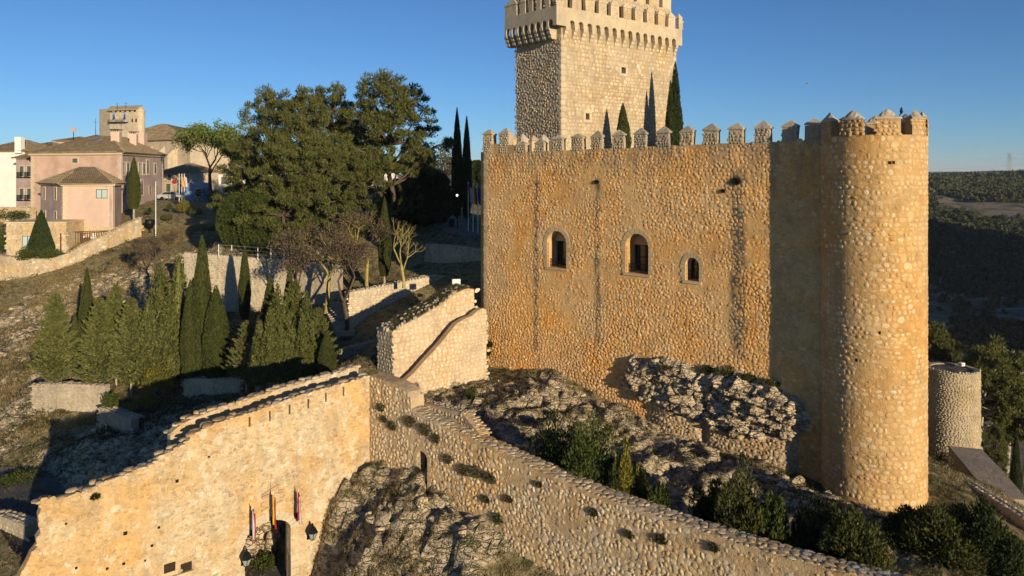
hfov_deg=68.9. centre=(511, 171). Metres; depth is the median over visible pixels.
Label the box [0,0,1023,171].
sky
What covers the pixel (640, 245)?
window
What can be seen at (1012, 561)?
bush
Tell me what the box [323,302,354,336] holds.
stone steps
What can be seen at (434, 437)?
wall tuft
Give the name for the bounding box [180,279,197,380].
cypress
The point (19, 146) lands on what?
white house
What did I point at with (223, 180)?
window
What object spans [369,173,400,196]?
house
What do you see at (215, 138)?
spring tree
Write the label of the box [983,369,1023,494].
pine tree
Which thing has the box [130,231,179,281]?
bare tree
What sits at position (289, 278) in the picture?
cypress
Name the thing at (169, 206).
bush
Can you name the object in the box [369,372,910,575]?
rampart wall
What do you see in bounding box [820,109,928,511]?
round tower
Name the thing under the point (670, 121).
cypress
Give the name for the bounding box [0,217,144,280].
hill retaining wall
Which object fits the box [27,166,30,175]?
window
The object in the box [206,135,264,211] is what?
pine tree
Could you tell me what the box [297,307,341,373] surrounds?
feathery conifer
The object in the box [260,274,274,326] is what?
cypress
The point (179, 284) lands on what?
feathery conifer
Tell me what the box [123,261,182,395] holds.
feathery conifer
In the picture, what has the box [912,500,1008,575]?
bush
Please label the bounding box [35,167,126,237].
hotel wing
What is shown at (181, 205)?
bush
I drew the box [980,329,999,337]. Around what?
distant tree
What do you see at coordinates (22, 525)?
roadside parapet
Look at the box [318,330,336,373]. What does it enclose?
cypress
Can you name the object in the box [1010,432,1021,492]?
cypress
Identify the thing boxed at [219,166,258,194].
house
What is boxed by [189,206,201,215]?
bush
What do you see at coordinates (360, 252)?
bare tree
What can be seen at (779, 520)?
bush
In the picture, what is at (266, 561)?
bush
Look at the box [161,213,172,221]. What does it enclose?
bush
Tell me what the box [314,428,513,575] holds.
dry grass
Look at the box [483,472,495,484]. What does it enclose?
wall tuft
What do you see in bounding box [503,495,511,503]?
wall tuft
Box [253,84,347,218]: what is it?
pine tree
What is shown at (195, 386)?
shaded terrace wall
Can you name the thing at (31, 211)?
golden yard wall
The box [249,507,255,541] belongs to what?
gate flag
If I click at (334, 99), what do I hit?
pine tree
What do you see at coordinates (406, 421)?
wall tuft
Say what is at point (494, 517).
wall tuft
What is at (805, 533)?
bush
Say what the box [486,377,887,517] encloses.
rock slope
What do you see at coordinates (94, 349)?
feathery conifer
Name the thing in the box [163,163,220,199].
shaded house
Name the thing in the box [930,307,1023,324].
valley track
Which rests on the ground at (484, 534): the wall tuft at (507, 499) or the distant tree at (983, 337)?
the distant tree at (983, 337)
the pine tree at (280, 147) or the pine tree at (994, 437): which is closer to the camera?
the pine tree at (994, 437)
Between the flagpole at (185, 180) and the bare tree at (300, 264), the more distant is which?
the flagpole at (185, 180)
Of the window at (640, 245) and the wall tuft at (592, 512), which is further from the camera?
the window at (640, 245)
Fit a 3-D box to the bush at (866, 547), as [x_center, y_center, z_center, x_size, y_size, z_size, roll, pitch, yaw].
[12.502,13.667,26.307,2.196,3.902,2.358,0,0,35]
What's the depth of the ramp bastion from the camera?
51.13 m
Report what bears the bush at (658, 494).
on the ground at (484, 534)
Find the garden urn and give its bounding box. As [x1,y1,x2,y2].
[144,219,154,232]
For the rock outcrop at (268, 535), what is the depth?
40.39 m
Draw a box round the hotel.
[25,129,166,215]
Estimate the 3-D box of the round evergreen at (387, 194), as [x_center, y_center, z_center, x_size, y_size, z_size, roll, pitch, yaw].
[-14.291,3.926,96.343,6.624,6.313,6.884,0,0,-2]
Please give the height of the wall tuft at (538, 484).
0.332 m
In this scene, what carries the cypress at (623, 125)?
on the ground at (484, 534)
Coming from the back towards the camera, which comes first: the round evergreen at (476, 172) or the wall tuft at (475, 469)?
the round evergreen at (476, 172)
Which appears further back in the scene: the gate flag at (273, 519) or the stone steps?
the stone steps
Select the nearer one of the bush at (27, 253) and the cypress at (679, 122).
the cypress at (679, 122)
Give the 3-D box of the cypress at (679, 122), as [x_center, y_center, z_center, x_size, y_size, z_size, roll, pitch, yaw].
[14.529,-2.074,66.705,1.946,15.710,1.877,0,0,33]
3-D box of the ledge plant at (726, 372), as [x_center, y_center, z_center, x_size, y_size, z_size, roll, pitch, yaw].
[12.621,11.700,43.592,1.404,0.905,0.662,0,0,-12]
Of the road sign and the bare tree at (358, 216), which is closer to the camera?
the bare tree at (358, 216)
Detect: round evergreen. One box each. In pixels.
[214,193,242,249]
[231,187,285,253]
[376,178,403,220]
[396,166,456,227]
[462,159,480,204]
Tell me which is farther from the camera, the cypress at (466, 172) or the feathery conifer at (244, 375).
the cypress at (466, 172)
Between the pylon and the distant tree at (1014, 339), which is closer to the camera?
the distant tree at (1014, 339)
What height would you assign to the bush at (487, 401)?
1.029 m
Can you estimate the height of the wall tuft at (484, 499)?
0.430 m
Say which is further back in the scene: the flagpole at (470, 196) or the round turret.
the flagpole at (470, 196)
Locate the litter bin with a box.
[449,218,454,226]
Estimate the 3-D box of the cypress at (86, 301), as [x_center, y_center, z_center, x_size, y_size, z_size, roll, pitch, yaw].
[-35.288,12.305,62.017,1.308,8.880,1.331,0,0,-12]
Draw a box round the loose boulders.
[364,490,473,537]
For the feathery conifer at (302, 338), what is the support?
on the ground at (484, 534)
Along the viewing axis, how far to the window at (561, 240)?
52.88 m
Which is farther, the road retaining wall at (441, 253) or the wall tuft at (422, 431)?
the road retaining wall at (441, 253)
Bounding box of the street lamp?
[456,193,457,228]
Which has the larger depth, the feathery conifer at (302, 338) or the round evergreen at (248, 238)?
the round evergreen at (248, 238)
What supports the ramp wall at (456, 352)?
on the ground at (484, 534)
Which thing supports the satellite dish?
on the hotel
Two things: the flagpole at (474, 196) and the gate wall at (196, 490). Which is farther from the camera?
the flagpole at (474, 196)
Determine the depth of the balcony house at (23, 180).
116.45 m
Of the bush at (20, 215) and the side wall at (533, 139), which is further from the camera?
the bush at (20, 215)
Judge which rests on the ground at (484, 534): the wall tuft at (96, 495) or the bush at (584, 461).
the bush at (584, 461)
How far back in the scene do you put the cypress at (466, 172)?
97.61 m
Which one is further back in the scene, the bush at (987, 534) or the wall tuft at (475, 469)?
the wall tuft at (475, 469)
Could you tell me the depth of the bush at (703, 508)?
30.70 m
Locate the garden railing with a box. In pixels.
[60,230,107,249]
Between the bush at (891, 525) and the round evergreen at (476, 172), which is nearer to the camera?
the bush at (891, 525)
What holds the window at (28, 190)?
in the balcony house at (23, 180)
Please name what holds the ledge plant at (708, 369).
on the rock outcrop at (684, 389)
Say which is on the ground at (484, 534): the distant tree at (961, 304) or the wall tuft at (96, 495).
the distant tree at (961, 304)
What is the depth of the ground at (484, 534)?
48.68 m
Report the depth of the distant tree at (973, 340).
239.82 m
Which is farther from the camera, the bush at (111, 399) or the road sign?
the road sign
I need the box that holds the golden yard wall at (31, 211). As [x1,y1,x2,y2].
[0,207,35,221]
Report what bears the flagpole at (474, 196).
on the ground at (484, 534)
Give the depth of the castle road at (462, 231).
85.65 m
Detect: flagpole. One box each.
[155,182,155,235]
[181,176,185,200]
[184,174,187,198]
[468,182,472,230]
[472,183,478,231]
[477,184,480,232]
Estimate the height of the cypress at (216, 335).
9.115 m
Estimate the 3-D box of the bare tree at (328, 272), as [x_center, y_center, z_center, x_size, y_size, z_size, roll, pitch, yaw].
[-16.215,7.753,63.318,7.748,8.865,7.734,0,0,0]
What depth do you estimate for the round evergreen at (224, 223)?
75.64 m
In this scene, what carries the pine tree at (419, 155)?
on the ground at (484, 534)
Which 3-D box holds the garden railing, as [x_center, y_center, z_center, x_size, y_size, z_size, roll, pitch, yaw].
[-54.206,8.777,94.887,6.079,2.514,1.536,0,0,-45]
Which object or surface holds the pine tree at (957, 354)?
on the ground at (484, 534)
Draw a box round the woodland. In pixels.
[928,169,1023,348]
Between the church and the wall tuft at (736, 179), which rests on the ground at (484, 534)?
the church
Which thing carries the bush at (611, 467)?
on the ground at (484, 534)
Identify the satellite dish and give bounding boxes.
[70,127,76,139]
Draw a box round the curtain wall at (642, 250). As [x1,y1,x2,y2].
[482,118,821,482]
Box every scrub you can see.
[0,216,365,467]
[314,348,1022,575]
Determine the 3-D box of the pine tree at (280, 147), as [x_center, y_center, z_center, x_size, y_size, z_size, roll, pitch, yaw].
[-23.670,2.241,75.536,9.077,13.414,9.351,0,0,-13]
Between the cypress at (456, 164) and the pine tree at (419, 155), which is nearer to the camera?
the pine tree at (419, 155)
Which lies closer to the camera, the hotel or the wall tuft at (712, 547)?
the wall tuft at (712, 547)
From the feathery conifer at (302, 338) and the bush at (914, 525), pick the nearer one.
the bush at (914, 525)
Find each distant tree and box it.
[937,293,950,302]
[948,315,962,324]
[955,301,967,309]
[962,337,979,347]
[979,336,992,344]
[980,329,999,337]
[985,299,999,308]
[995,331,1007,336]
[1003,336,1017,347]
[1003,337,1016,348]
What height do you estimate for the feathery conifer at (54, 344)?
8.601 m
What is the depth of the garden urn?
98.14 m
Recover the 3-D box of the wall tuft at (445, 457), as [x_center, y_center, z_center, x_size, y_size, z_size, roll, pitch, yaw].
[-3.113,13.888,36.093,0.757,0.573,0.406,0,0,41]
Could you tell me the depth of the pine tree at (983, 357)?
64.81 m
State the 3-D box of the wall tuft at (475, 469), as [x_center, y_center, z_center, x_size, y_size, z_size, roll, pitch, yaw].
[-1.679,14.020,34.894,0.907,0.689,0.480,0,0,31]
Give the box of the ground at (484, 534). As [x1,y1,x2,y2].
[0,172,1023,575]
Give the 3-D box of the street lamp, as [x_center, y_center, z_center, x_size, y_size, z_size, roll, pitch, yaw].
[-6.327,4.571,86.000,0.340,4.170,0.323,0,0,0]
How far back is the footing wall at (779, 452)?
43.02 m
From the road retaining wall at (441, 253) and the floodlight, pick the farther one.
the road retaining wall at (441, 253)
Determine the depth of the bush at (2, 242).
93.88 m
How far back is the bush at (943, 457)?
46.90 m
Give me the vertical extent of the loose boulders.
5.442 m
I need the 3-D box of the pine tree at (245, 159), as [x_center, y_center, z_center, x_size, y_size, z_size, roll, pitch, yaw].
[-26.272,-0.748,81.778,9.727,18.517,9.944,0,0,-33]
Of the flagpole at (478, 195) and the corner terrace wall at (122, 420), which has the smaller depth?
the corner terrace wall at (122, 420)
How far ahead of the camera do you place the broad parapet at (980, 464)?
47.69 m
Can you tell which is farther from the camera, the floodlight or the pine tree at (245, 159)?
the pine tree at (245, 159)
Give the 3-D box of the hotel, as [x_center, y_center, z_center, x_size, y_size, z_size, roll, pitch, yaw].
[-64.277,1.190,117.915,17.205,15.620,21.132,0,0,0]
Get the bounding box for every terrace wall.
[28,380,110,411]
[96,405,143,434]
[181,376,243,398]
[339,339,376,362]
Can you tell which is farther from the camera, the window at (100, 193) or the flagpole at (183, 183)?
the flagpole at (183, 183)
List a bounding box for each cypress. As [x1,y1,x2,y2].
[26,210,55,257]
[69,312,80,371]
[78,267,93,353]
[127,157,140,219]
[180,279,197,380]
[190,234,211,376]
[202,285,230,378]
[238,245,251,320]
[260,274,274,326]
[283,265,292,301]
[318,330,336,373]
[377,197,391,283]
[451,108,461,218]
[461,116,471,219]
[617,103,631,147]
[665,79,676,144]
[671,62,683,144]
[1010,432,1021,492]
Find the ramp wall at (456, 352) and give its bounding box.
[403,307,490,393]
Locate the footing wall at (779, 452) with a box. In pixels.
[620,388,807,473]
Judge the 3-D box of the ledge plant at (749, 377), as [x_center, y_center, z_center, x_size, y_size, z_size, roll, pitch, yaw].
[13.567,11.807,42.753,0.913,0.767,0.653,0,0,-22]
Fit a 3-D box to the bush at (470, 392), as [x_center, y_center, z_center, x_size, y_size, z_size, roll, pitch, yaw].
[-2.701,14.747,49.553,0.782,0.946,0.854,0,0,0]
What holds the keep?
on the ground at (484, 534)
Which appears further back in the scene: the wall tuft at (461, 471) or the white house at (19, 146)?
the white house at (19, 146)
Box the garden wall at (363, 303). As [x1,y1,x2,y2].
[344,274,445,327]
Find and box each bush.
[0,209,31,220]
[0,225,5,251]
[0,467,47,486]
[15,244,37,260]
[37,246,63,260]
[101,393,118,407]
[126,393,152,411]
[139,364,173,395]
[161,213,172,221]
[165,203,172,210]
[174,199,191,211]
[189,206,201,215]
[191,187,222,203]
[249,550,279,571]
[466,387,476,399]
[479,398,489,406]
[524,408,594,478]
[559,410,619,485]
[598,455,637,495]
[611,435,633,494]
[631,462,651,499]
[646,480,671,509]
[687,475,729,527]
[714,452,774,537]
[753,490,790,544]
[788,491,841,552]
[817,515,852,560]
[831,505,900,572]
[882,510,924,552]
[892,503,943,553]
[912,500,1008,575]
[932,451,954,465]
[962,492,1006,575]
[980,521,1023,575]
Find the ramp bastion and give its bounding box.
[376,282,479,377]
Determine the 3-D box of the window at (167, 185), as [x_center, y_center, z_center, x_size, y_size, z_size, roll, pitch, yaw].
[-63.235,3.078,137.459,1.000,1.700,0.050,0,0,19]
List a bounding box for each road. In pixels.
[0,466,286,575]
[436,216,480,239]
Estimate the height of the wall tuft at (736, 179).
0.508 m
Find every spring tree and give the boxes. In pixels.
[168,118,247,190]
[428,140,462,177]
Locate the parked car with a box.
[157,191,183,199]
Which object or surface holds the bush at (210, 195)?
on the ground at (484, 534)
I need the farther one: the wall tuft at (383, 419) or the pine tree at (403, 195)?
the pine tree at (403, 195)
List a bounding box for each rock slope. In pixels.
[0,272,133,372]
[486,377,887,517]
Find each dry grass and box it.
[0,215,377,438]
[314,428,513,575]
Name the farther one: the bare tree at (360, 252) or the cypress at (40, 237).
the cypress at (40, 237)
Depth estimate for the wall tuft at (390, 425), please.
38.70 m
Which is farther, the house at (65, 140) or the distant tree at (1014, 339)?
the distant tree at (1014, 339)
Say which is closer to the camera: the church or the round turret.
the round turret
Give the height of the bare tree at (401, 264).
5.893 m
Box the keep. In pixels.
[504,0,683,149]
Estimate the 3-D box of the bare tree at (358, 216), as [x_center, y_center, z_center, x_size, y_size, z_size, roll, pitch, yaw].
[-13.139,6.881,64.596,7.051,7.824,6.652,0,0,0]
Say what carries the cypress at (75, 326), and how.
on the ground at (484, 534)
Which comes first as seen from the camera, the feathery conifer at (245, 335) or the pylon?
the feathery conifer at (245, 335)
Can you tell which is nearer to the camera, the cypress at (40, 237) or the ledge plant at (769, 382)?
the ledge plant at (769, 382)
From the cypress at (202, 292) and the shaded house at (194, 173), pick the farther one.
the shaded house at (194, 173)
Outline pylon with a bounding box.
[928,152,1017,170]
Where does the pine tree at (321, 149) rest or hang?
on the ground at (484, 534)
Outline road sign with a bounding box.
[172,180,175,200]
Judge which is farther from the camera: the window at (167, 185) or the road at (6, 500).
the window at (167, 185)
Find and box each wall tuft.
[89,493,100,500]
[376,403,383,411]
[379,415,386,422]
[387,421,395,430]
[403,416,415,428]
[419,423,431,436]
[431,434,440,443]
[442,453,451,464]
[457,463,469,476]
[469,465,482,479]
[480,495,488,503]
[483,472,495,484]
[491,513,503,525]
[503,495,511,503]
[534,481,541,487]
[588,508,597,517]
[622,529,632,538]
[653,533,666,544]
[707,542,719,553]
[730,177,740,184]
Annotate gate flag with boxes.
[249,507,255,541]
[271,491,276,529]
[294,489,301,524]
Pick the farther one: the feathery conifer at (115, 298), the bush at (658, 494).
the feathery conifer at (115, 298)
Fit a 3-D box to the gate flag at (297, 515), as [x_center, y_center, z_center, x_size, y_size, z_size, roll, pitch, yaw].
[-10.595,16.494,37.028,0.243,1.835,0.779,0,0,-28]
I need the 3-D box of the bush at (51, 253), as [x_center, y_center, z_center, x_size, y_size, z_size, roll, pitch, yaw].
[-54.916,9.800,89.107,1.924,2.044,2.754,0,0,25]
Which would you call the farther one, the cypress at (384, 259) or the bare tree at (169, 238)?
the bare tree at (169, 238)
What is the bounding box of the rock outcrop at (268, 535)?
[245,520,284,560]
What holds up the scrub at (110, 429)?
on the ground at (484, 534)
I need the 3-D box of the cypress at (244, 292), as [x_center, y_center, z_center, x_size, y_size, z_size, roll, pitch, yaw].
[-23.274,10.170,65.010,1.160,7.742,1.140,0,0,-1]
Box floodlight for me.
[452,279,459,283]
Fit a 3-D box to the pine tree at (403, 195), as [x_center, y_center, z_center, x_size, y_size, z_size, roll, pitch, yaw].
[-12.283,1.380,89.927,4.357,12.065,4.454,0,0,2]
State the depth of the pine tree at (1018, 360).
67.70 m
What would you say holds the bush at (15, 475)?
on the ground at (484, 534)
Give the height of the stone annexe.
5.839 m
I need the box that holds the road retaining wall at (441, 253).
[424,243,480,262]
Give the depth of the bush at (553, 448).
34.76 m
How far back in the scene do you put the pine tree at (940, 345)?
73.50 m
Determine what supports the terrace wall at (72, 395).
on the ground at (484, 534)
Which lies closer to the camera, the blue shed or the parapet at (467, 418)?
the parapet at (467, 418)
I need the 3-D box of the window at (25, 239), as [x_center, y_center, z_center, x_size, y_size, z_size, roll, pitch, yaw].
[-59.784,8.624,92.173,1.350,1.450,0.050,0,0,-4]
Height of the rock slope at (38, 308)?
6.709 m
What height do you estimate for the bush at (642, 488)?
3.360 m
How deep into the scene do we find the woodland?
477.42 m
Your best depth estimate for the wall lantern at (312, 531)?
37.30 m
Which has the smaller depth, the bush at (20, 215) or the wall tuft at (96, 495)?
the wall tuft at (96, 495)
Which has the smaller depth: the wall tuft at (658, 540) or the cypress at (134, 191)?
the wall tuft at (658, 540)
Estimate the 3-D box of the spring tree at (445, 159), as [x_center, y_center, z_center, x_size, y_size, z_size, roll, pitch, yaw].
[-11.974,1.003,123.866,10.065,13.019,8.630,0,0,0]
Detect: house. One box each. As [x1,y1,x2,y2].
[0,137,46,206]
[11,153,30,206]
[41,142,59,146]
[51,136,83,142]
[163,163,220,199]
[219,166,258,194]
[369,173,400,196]
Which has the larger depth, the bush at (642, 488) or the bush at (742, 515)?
the bush at (642, 488)
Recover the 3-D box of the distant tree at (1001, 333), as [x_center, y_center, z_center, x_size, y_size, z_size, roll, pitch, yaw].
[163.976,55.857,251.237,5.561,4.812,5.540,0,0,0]
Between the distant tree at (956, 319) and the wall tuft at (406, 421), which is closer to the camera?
the wall tuft at (406, 421)
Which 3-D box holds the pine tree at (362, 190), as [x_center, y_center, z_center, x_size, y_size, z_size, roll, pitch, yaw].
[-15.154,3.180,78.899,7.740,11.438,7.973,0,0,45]
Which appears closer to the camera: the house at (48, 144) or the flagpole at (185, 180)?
the flagpole at (185, 180)
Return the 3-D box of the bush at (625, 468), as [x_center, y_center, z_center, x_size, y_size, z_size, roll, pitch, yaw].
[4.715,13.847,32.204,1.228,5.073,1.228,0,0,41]
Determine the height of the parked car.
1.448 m
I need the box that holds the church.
[99,105,236,169]
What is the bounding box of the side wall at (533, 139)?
[481,134,552,308]
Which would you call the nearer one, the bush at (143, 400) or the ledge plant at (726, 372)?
the ledge plant at (726, 372)
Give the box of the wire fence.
[218,244,291,258]
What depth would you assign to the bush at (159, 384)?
55.50 m
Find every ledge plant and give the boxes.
[658,364,671,372]
[699,365,714,374]
[716,365,734,377]
[742,373,756,382]
[763,378,780,387]
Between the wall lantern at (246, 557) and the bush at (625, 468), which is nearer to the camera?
the bush at (625, 468)
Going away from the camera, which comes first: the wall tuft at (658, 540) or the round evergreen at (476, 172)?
the wall tuft at (658, 540)
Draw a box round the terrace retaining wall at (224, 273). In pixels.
[181,252,345,311]
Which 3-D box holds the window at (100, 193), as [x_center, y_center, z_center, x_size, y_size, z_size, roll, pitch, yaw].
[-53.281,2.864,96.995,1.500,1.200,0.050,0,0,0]
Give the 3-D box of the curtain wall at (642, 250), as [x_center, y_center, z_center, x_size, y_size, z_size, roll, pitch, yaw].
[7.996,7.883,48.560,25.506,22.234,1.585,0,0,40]
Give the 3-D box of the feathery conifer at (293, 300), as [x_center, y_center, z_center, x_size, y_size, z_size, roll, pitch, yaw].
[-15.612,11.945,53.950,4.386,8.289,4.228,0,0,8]
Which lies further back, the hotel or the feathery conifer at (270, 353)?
the hotel
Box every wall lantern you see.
[240,548,251,566]
[307,523,317,540]
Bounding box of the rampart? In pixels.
[963,476,1023,529]
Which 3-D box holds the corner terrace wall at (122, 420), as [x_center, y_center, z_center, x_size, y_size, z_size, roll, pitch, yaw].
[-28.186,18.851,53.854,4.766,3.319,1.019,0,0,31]
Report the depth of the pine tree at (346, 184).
91.54 m
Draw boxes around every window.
[22,236,29,247]
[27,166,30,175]
[27,189,30,198]
[96,189,106,197]
[166,184,169,191]
[221,177,225,183]
[550,232,565,266]
[628,234,648,273]
[688,258,698,280]
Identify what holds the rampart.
on the ground at (484, 534)
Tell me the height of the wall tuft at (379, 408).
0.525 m
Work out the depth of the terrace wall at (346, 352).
57.37 m
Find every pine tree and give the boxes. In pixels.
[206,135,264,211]
[223,82,311,193]
[232,128,322,246]
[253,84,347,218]
[279,136,362,242]
[297,80,369,215]
[325,149,402,240]
[330,67,458,233]
[340,118,374,203]
[394,137,425,228]
[928,321,962,362]
[941,337,965,361]
[953,342,1023,449]
[976,334,1023,475]
[981,422,1011,478]
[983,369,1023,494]
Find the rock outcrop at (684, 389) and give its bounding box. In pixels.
[620,354,811,440]
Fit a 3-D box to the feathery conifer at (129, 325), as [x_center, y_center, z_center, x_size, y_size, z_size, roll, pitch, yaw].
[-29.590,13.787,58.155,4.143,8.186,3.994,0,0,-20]
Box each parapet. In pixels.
[0,509,36,541]
[424,397,491,435]
[948,445,1023,505]
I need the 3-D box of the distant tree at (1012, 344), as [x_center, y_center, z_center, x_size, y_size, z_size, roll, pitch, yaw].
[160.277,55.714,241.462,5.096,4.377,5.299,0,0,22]
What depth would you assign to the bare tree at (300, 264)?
61.62 m
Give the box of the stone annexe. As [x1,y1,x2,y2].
[3,219,84,256]
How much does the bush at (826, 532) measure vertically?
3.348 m
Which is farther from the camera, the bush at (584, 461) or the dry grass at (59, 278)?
the dry grass at (59, 278)
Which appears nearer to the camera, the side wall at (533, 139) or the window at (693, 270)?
the window at (693, 270)
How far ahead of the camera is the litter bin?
87.75 m
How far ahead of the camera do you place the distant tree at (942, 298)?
311.85 m
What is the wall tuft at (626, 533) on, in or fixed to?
attached to the rampart wall at (551, 524)
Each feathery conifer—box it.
[23,292,82,381]
[71,297,123,383]
[103,297,141,395]
[104,284,125,385]
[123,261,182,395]
[157,254,193,385]
[220,320,254,392]
[238,315,271,392]
[248,282,295,386]
[280,281,314,361]
[285,290,319,381]
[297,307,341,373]
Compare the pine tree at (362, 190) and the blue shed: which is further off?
the blue shed
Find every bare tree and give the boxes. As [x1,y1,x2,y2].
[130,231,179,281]
[266,223,316,284]
[278,212,361,313]
[297,227,382,339]
[330,206,395,286]
[392,220,424,287]
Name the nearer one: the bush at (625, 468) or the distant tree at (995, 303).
the bush at (625, 468)
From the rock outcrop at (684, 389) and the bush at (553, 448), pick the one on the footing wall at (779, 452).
the rock outcrop at (684, 389)
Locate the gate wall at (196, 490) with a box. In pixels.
[16,364,369,575]
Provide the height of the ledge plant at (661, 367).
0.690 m
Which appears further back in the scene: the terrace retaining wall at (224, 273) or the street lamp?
the street lamp
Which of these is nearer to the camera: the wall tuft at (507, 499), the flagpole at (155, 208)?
the wall tuft at (507, 499)
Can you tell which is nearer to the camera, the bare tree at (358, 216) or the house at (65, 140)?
the bare tree at (358, 216)
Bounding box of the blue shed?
[182,183,209,200]
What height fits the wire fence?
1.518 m
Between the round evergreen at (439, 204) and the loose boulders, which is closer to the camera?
the loose boulders
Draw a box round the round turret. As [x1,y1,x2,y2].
[928,362,980,466]
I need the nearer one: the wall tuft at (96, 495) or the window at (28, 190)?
the wall tuft at (96, 495)
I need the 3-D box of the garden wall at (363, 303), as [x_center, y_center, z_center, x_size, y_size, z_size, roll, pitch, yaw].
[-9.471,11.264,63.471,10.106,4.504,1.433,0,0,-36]

